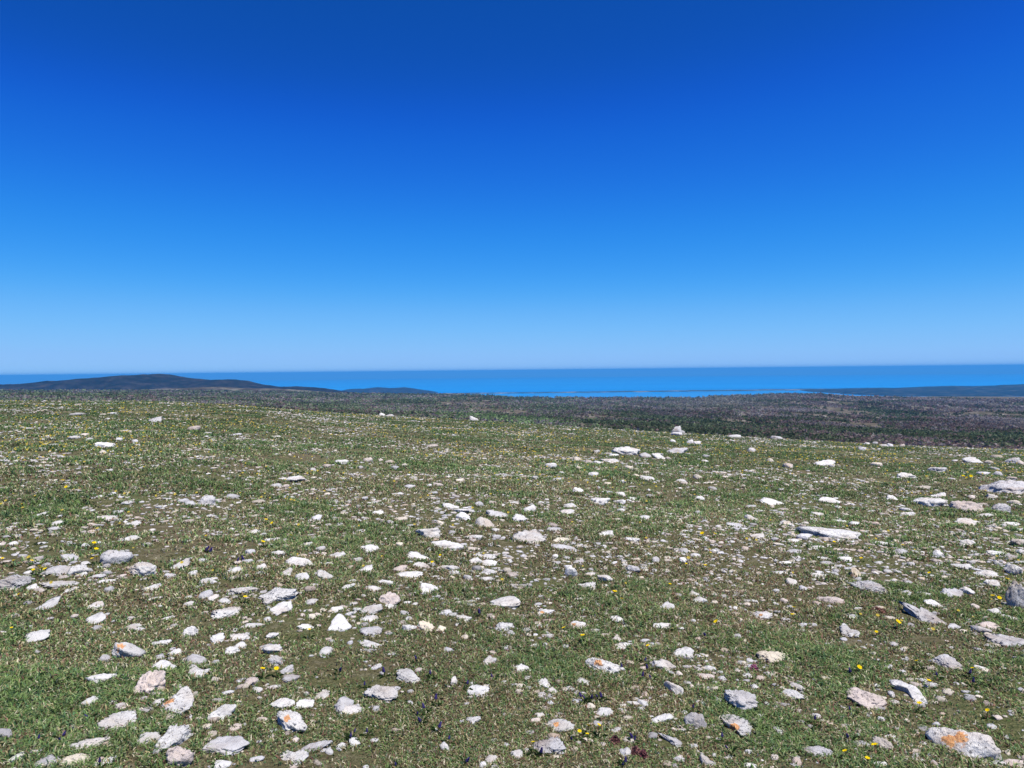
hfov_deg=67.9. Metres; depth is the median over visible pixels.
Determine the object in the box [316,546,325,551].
stone
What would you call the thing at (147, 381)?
hills
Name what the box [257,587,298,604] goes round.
boulder
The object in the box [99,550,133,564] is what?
stone
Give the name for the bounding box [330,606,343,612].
stone
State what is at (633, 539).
stone
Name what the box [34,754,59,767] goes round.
stone
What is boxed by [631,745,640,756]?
cushion plant
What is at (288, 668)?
stone
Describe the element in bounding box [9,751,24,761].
stone
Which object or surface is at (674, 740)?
boulder
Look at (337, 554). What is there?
stone
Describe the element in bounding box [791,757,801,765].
stone
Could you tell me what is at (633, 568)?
stone
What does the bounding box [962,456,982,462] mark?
stone
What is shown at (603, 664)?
boulder
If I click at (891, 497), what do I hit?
stone
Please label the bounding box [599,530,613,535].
stone
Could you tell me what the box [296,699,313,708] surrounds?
stone
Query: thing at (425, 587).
stone
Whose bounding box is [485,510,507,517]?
stone
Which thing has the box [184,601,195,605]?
stone
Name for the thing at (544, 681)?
stone
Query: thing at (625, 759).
purple flower
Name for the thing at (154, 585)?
stone
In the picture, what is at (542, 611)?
stone
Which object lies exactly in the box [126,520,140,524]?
stone
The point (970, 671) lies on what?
purple flower
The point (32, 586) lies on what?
stone
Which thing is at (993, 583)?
stone
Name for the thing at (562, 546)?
stone
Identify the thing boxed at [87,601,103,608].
stone
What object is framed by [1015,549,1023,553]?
stone
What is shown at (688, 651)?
stone
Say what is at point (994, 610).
stone
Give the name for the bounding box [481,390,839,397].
lagoon water
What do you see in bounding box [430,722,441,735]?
purple flower
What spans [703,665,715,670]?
stone
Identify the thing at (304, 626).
stone
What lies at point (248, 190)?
sky
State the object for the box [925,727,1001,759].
boulder
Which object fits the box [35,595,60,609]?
boulder
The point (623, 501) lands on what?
stone
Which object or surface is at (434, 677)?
purple flower
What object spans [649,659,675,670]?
stone
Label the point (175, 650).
stone
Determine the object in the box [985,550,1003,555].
stone
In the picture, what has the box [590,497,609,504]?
stone
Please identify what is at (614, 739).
cushion plant
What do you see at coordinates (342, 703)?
stone
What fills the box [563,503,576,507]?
stone
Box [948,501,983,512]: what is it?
stone
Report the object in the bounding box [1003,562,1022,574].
stone
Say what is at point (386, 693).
boulder
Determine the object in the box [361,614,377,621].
stone
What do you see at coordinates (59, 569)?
stone
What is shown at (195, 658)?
stone
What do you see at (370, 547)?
stone
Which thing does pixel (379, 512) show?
stone
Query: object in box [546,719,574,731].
stone
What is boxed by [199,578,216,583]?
stone
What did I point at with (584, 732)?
yellow flower
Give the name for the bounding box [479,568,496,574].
stone
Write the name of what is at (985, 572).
stone
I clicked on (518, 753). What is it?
stone
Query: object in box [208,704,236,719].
boulder
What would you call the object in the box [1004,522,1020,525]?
stone
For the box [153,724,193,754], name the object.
boulder
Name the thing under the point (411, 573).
stone
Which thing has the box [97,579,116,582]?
stone
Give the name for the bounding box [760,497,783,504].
stone
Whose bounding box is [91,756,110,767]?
purple flower
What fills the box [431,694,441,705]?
purple flower
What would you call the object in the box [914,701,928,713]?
yellow flower
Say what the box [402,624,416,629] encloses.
stone
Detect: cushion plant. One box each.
[608,734,620,744]
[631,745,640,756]
[638,748,647,758]
[749,664,758,669]
[868,606,885,613]
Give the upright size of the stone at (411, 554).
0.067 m
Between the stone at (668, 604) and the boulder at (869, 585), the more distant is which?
the boulder at (869, 585)
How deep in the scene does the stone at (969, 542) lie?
8.56 m
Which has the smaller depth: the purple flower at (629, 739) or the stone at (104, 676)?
the purple flower at (629, 739)
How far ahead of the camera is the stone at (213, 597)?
5.20 m
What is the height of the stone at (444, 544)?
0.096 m
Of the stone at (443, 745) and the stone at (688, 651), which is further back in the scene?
the stone at (688, 651)
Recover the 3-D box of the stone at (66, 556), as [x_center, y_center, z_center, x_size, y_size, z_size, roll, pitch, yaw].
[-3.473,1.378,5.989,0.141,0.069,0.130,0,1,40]
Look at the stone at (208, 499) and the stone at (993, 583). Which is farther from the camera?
the stone at (208, 499)
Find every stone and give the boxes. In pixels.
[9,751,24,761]
[24,629,49,642]
[26,583,38,589]
[32,556,43,561]
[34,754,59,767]
[38,580,78,587]
[40,565,70,574]
[52,520,62,525]
[60,554,77,560]
[67,564,90,574]
[81,696,97,704]
[86,612,105,623]
[86,673,116,683]
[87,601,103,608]
[88,574,106,577]
[92,756,116,765]
[94,442,114,447]
[97,515,117,520]
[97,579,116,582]
[98,654,109,661]
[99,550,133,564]
[123,535,138,540]
[124,623,141,629]
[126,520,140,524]
[136,732,160,744]
[141,583,160,590]
[148,416,161,421]
[150,698,165,705]
[153,660,176,669]
[160,639,171,644]
[167,648,182,655]
[171,558,190,568]
[183,626,198,635]
[184,501,195,505]
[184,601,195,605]
[187,653,206,663]
[188,570,197,575]
[198,495,215,505]
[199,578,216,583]
[208,594,218,600]
[210,633,224,643]
[214,760,231,767]
[218,598,230,603]
[225,646,239,654]
[228,566,241,572]
[230,586,259,593]
[230,633,249,639]
[233,641,246,647]
[242,623,263,627]
[244,677,258,684]
[245,549,254,554]
[252,687,263,692]
[256,563,267,569]
[259,643,282,653]
[265,632,278,637]
[267,601,292,615]
[267,656,282,664]
[269,698,294,708]
[270,550,284,555]
[280,665,293,673]
[282,567,292,575]
[282,673,300,682]
[283,476,306,481]
[285,557,312,566]
[295,572,308,580]
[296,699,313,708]
[297,624,313,629]
[301,740,332,751]
[315,691,329,699]
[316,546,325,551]
[316,570,332,579]
[319,646,332,655]
[327,551,345,556]
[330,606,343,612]
[334,696,353,711]
[342,583,354,589]
[342,704,362,714]
[349,737,359,746]
[357,564,372,572]
[359,626,381,635]
[359,639,381,647]
[360,544,379,553]
[360,604,382,614]
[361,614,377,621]
[365,585,381,591]
[371,663,381,669]
[372,510,382,514]
[378,580,396,584]
[379,591,400,604]
[393,565,406,571]
[395,571,422,577]
[396,668,421,683]
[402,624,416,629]
[406,551,430,561]
[412,562,429,568]
[416,527,439,538]
[417,620,433,631]
[420,583,437,592]
[431,540,463,550]
[436,625,445,631]
[440,742,448,749]
[441,565,458,569]
[442,503,458,508]
[451,676,456,684]
[454,509,474,512]
[456,512,469,519]
[456,615,471,620]
[466,535,482,539]
[466,716,480,724]
[467,684,489,696]
[469,557,481,562]
[475,517,493,527]
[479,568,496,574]
[479,577,494,580]
[479,761,486,767]
[480,554,496,559]
[481,655,496,664]
[482,559,497,565]
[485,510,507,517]
[485,755,496,762]
[489,596,520,607]
[494,622,512,630]
[510,749,522,757]
[512,514,527,521]
[513,663,530,672]
[522,504,535,511]
[534,712,544,717]
[538,609,555,613]
[538,678,549,687]
[545,463,556,468]
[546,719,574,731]
[548,687,556,692]
[551,544,576,551]
[553,537,570,541]
[559,509,574,513]
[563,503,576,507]
[565,566,577,576]
[569,621,585,628]
[573,487,582,492]
[576,677,589,685]
[579,581,595,589]
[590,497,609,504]
[596,707,612,716]
[597,575,612,581]
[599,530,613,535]
[600,459,619,461]
[609,616,623,621]
[611,446,639,454]
[613,499,625,504]
[615,642,631,646]
[619,747,630,757]
[624,537,639,540]
[625,565,640,571]
[627,701,639,705]
[638,699,647,706]
[640,475,653,481]
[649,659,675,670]
[650,713,673,722]
[652,453,663,458]
[652,623,669,628]
[660,601,674,609]
[667,448,687,452]
[671,426,681,432]
[671,646,693,658]
[684,712,706,727]
[693,596,707,602]
[697,673,714,678]
[699,754,715,767]
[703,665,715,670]
[726,522,742,527]
[743,763,757,767]
[744,514,756,520]
[750,533,764,539]
[753,611,772,619]
[756,650,785,662]
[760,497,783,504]
[782,689,804,699]
[785,549,801,553]
[786,578,797,584]
[789,682,803,690]
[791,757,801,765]
[801,745,832,756]
[810,573,825,579]
[813,460,835,465]
[816,596,844,603]
[818,497,839,502]
[837,556,851,561]
[839,623,859,637]
[850,567,860,576]
[872,736,893,749]
[887,495,896,499]
[893,549,906,554]
[897,472,916,478]
[900,512,914,515]
[911,497,948,506]
[923,599,942,606]
[927,467,946,471]
[929,654,965,669]
[931,492,945,497]
[933,550,944,556]
[940,588,962,597]
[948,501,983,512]
[950,563,974,568]
[954,518,979,524]
[959,539,974,545]
[959,586,974,594]
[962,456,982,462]
[975,569,998,577]
[975,621,1001,630]
[983,579,1000,586]
[985,493,997,498]
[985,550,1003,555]
[987,608,1000,613]
[991,503,1010,512]
[1003,554,1017,557]
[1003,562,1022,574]
[1003,759,1023,767]
[1004,457,1019,462]
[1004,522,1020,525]
[1010,539,1023,545]
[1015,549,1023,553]
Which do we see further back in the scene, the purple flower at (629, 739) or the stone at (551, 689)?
the stone at (551, 689)
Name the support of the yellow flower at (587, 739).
on the ground at (356, 757)
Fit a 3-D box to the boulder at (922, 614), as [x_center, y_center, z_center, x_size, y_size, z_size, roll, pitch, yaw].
[3.123,1.755,5.759,0.214,0.086,0.475,-1,1,0]
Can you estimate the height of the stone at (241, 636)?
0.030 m
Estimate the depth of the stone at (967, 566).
7.49 m
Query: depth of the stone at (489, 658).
4.36 m
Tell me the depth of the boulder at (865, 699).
4.09 m
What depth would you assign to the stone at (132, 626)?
4.66 m
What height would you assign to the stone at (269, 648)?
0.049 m
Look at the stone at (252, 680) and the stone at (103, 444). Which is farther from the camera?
the stone at (103, 444)
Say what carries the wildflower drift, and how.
on the ground at (356, 757)
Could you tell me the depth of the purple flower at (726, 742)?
3.52 m
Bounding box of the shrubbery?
[0,388,1023,449]
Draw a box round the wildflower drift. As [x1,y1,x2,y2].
[0,400,1022,629]
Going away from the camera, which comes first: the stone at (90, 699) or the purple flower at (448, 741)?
the purple flower at (448, 741)
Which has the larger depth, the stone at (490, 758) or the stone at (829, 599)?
the stone at (829, 599)
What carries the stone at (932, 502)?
on the ground at (356, 757)
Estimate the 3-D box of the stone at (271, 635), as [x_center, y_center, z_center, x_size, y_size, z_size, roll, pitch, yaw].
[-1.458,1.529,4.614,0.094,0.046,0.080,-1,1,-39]
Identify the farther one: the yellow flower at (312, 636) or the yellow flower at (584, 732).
the yellow flower at (312, 636)
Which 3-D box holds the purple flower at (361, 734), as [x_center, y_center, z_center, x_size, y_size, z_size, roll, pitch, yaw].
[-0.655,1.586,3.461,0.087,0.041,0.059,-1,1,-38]
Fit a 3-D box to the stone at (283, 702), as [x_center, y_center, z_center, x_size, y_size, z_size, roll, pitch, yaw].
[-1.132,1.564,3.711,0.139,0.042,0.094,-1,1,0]
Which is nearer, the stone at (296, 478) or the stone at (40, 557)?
the stone at (40, 557)
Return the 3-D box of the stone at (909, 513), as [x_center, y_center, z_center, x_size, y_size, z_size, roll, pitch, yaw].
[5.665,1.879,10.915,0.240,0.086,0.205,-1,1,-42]
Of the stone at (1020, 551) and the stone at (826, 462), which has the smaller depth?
the stone at (1020, 551)
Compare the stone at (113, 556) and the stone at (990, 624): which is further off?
the stone at (113, 556)
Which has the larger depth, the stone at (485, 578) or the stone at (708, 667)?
the stone at (485, 578)
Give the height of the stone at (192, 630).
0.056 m
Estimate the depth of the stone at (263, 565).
5.99 m
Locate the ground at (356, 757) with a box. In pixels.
[0,401,1023,767]
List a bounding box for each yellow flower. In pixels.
[255,667,270,679]
[270,666,283,677]
[301,628,314,638]
[526,741,542,757]
[572,729,586,740]
[581,733,592,744]
[582,724,592,735]
[592,723,608,737]
[867,742,883,756]
[911,660,923,670]
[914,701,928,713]
[981,708,994,720]
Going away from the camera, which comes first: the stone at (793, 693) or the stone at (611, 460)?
the stone at (793, 693)
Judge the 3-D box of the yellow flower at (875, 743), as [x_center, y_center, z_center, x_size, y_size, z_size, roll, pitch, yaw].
[1.666,1.679,3.481,0.087,0.061,0.059,0,1,14]
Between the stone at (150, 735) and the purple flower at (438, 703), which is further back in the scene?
the purple flower at (438, 703)
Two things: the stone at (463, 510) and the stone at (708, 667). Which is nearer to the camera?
the stone at (708, 667)
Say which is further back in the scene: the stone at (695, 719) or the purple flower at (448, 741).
the stone at (695, 719)
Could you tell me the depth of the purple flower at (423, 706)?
3.72 m
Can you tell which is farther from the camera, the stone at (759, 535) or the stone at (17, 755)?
the stone at (759, 535)
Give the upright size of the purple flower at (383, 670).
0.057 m
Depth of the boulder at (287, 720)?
3.48 m
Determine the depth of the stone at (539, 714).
3.77 m
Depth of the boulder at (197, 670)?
4.00 m
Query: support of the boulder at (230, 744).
on the ground at (356, 757)
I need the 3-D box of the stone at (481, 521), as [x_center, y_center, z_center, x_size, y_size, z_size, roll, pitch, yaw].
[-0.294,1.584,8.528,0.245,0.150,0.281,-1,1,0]
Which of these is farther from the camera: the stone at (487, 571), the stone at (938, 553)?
the stone at (938, 553)
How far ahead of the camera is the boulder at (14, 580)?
5.28 m
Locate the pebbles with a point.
(328, 750)
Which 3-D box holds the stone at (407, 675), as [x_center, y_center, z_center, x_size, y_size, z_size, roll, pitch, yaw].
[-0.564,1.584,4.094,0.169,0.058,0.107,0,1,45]
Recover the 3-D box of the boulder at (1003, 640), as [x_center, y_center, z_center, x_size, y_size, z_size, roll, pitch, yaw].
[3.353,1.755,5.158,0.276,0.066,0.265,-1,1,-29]
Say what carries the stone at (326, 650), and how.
on the ground at (356, 757)
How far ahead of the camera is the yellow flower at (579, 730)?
3.55 m
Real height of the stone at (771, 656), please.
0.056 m
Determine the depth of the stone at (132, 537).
6.75 m
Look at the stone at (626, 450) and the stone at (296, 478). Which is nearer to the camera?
the stone at (296, 478)
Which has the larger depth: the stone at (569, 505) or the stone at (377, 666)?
the stone at (569, 505)
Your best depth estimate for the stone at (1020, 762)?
3.42 m
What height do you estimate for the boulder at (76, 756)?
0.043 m
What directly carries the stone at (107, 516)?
on the ground at (356, 757)
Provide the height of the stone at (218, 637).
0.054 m
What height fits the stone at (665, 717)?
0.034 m
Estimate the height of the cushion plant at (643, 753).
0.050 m
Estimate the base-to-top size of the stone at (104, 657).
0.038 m
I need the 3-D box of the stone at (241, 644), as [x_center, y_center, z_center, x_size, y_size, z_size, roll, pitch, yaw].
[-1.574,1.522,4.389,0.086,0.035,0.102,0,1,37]
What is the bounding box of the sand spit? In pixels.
[431,389,810,393]
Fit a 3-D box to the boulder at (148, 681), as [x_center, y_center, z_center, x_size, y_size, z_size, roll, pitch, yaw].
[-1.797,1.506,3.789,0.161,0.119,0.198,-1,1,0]
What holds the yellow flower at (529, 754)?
on the ground at (356, 757)
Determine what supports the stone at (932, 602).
on the ground at (356, 757)
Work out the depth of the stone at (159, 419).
21.06 m
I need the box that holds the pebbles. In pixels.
[0,400,1023,767]
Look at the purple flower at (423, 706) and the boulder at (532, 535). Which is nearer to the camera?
the purple flower at (423, 706)
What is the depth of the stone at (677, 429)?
50.76 m
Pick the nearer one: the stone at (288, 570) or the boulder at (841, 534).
the stone at (288, 570)
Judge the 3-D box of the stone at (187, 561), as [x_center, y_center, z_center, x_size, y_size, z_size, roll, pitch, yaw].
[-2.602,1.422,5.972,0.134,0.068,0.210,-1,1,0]
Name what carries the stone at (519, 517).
on the ground at (356, 757)
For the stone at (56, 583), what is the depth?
5.36 m
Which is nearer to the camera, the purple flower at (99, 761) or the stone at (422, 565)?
the purple flower at (99, 761)
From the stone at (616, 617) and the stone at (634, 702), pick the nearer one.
the stone at (634, 702)
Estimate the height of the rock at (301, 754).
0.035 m
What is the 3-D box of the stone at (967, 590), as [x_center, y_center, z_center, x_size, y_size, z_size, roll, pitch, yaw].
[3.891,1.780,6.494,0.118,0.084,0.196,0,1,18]
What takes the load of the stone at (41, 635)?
on the ground at (356, 757)
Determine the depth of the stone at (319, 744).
3.33 m
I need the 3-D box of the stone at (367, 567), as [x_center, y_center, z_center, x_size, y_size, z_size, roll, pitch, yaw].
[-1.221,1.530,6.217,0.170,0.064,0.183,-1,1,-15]
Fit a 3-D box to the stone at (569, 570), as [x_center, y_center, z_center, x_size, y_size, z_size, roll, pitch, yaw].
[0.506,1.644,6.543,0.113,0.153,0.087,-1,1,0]
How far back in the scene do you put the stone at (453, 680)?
4.06 m
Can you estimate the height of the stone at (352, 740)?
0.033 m
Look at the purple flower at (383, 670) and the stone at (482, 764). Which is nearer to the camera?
the stone at (482, 764)
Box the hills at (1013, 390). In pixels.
[801,384,1023,396]
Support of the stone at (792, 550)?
on the ground at (356, 757)
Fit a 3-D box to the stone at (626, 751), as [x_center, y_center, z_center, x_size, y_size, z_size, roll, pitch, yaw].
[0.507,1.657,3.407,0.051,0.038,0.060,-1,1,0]
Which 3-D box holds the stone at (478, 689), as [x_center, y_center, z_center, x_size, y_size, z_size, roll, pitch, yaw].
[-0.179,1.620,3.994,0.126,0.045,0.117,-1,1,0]
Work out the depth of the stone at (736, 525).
9.51 m
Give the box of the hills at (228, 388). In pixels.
[147,387,334,392]
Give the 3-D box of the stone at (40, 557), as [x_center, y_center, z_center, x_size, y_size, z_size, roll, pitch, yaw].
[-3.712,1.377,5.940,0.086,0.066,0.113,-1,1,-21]
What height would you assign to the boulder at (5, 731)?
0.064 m
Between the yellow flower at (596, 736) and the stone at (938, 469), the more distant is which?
the stone at (938, 469)
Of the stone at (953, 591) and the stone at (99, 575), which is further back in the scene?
the stone at (953, 591)
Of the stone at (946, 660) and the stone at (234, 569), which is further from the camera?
the stone at (234, 569)
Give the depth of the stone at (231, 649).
4.30 m
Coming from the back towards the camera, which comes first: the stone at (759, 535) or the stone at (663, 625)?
the stone at (759, 535)
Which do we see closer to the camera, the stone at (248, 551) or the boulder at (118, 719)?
the boulder at (118, 719)
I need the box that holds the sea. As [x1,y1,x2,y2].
[3,374,1023,397]
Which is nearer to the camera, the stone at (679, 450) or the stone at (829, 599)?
the stone at (829, 599)
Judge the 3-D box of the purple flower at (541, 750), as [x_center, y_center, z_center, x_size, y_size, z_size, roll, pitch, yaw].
[0.121,1.622,3.364,0.087,0.048,0.057,-1,1,-25]
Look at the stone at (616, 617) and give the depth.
5.36 m
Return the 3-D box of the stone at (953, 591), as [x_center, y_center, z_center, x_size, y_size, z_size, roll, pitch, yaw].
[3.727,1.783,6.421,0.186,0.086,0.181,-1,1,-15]
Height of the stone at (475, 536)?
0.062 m
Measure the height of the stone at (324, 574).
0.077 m
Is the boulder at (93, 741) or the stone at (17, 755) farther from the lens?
the boulder at (93, 741)
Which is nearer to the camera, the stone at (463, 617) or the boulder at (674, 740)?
the boulder at (674, 740)
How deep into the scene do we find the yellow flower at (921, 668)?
4.59 m
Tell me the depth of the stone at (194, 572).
5.75 m
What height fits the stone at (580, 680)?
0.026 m
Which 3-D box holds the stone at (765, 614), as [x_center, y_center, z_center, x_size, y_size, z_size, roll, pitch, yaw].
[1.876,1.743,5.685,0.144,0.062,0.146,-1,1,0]
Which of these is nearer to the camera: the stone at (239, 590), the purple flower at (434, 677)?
the purple flower at (434, 677)
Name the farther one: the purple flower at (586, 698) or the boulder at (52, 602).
the boulder at (52, 602)
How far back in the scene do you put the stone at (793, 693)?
4.13 m
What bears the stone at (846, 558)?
on the ground at (356, 757)
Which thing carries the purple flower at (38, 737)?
on the ground at (356, 757)
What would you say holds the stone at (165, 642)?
on the ground at (356, 757)
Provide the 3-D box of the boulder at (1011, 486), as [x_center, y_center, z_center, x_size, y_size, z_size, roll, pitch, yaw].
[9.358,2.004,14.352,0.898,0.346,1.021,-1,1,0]
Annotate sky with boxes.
[0,0,1023,383]
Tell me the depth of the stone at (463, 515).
8.89 m
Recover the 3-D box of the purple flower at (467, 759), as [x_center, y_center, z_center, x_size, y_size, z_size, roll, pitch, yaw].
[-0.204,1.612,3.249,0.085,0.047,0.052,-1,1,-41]
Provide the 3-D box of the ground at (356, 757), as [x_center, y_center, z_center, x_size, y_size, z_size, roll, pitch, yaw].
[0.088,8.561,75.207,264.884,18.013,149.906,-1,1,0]
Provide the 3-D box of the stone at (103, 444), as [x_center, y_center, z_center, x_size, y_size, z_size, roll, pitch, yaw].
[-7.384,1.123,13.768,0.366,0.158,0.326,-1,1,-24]
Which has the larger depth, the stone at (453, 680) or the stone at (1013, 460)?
the stone at (1013, 460)
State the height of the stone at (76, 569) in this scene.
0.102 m
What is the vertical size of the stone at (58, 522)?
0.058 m
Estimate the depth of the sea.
15199.96 m
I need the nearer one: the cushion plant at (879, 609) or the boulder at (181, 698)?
the boulder at (181, 698)
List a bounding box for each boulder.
[0,574,34,589]
[0,728,12,738]
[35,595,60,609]
[59,753,89,767]
[69,736,109,749]
[97,710,136,730]
[111,642,145,657]
[129,561,157,575]
[133,670,165,694]
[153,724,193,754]
[160,686,193,714]
[166,746,194,766]
[188,664,210,677]
[202,735,249,755]
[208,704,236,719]
[211,606,241,618]
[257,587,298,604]
[276,710,306,731]
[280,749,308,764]
[327,613,351,631]
[362,685,397,702]
[510,529,545,543]
[532,736,566,753]
[585,657,624,675]
[657,732,681,747]
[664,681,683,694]
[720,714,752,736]
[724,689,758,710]
[796,526,860,539]
[846,580,887,593]
[846,687,886,709]
[889,679,927,703]
[898,601,946,624]
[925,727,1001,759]
[978,480,1023,493]
[983,634,1023,646]
[1005,581,1023,608]
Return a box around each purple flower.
[26,733,46,741]
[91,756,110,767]
[344,732,359,742]
[357,727,374,736]
[377,667,389,677]
[418,716,428,726]
[421,703,432,713]
[427,670,437,679]
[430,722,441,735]
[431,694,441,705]
[440,735,455,745]
[458,754,469,766]
[534,747,549,758]
[579,692,589,702]
[595,692,608,701]
[616,756,630,766]
[627,735,642,745]
[713,732,730,743]
[723,745,737,755]
[806,715,821,727]
[841,733,856,743]
[962,669,976,679]
[963,678,978,689]
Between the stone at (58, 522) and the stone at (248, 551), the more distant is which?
the stone at (58, 522)
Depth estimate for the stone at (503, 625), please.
4.96 m
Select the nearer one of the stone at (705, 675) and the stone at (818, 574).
the stone at (705, 675)
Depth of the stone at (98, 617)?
4.73 m
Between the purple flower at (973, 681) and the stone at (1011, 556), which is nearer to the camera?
the purple flower at (973, 681)
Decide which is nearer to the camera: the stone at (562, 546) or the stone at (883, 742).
the stone at (883, 742)
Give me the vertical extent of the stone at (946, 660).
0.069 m
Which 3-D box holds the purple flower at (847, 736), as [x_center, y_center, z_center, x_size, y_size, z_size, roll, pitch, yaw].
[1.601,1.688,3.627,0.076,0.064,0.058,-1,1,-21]
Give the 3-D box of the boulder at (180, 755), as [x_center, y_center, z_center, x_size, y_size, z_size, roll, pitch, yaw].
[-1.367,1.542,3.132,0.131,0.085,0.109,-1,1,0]
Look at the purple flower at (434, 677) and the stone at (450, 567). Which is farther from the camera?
the stone at (450, 567)
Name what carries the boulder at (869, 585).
on the ground at (356, 757)
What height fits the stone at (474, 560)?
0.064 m
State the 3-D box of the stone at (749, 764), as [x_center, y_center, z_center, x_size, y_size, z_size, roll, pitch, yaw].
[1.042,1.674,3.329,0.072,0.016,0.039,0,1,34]
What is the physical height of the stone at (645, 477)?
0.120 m
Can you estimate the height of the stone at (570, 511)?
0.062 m
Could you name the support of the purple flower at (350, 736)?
on the ground at (356, 757)
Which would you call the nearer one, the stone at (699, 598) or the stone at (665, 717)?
the stone at (665, 717)
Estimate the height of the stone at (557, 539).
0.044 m
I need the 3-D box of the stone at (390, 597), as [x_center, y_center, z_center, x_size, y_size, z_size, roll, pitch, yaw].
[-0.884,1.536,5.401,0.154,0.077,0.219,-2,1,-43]
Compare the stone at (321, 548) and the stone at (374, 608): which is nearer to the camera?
the stone at (374, 608)
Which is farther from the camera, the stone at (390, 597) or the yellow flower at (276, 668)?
the stone at (390, 597)
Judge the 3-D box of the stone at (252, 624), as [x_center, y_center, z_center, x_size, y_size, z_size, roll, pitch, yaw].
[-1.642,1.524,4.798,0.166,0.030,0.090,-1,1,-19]
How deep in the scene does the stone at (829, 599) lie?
6.15 m
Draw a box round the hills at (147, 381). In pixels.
[0,374,348,392]
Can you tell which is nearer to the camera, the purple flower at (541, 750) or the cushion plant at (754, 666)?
the purple flower at (541, 750)
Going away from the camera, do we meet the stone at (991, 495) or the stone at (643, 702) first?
the stone at (643, 702)
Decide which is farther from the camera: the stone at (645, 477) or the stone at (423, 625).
the stone at (645, 477)
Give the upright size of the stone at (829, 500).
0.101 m
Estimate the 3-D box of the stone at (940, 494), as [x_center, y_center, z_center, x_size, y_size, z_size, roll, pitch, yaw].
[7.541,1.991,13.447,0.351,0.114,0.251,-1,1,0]
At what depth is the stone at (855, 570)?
7.12 m
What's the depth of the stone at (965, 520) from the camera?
10.20 m
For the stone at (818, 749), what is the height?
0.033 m
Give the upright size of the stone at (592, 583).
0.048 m
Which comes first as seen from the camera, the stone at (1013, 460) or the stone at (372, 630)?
the stone at (372, 630)
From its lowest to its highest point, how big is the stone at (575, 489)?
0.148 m
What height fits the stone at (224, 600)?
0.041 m
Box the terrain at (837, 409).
[56,392,1023,440]
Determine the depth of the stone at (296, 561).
6.21 m
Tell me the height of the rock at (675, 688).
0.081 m
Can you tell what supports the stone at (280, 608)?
on the ground at (356, 757)
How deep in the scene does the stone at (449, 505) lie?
9.71 m
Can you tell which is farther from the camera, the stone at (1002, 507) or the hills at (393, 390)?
the hills at (393, 390)
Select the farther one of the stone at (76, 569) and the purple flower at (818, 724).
the stone at (76, 569)
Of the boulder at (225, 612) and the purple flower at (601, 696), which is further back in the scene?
the boulder at (225, 612)
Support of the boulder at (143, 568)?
on the ground at (356, 757)
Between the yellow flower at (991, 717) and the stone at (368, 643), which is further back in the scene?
the stone at (368, 643)
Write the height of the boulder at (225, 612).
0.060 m
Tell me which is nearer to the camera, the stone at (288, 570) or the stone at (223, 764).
the stone at (223, 764)
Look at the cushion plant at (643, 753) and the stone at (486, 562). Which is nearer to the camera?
the cushion plant at (643, 753)
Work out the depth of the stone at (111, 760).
3.08 m
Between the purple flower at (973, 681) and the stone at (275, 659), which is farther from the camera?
the purple flower at (973, 681)
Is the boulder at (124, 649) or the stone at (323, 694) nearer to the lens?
the stone at (323, 694)
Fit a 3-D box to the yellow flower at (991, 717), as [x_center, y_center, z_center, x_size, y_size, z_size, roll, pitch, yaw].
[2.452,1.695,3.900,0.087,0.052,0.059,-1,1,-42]
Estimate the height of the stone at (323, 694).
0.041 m
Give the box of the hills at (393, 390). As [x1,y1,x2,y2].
[342,387,437,393]
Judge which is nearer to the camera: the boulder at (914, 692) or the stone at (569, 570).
the boulder at (914, 692)
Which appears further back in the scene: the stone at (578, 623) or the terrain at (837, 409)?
the terrain at (837, 409)
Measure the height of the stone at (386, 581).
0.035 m
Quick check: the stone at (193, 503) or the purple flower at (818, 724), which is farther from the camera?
the stone at (193, 503)
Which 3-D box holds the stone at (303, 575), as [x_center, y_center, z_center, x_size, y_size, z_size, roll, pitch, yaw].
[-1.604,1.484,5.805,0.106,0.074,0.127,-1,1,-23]
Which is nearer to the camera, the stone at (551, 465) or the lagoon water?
the stone at (551, 465)
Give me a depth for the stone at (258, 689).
3.81 m
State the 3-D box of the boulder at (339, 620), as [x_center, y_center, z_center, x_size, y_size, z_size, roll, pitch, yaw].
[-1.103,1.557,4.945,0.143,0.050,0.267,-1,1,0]
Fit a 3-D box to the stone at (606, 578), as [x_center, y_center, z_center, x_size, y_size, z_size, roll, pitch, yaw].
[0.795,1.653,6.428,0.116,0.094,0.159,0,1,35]
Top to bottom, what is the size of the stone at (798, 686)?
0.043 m
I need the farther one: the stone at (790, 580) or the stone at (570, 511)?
the stone at (570, 511)
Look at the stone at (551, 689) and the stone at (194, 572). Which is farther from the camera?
the stone at (194, 572)
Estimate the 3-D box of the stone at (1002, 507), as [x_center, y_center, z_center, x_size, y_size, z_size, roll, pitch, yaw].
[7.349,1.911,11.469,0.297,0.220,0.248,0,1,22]
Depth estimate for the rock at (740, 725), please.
3.72 m
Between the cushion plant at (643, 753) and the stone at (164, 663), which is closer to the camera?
the cushion plant at (643, 753)
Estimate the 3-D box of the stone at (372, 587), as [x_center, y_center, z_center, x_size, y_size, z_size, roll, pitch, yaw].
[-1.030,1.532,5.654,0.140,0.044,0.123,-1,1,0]

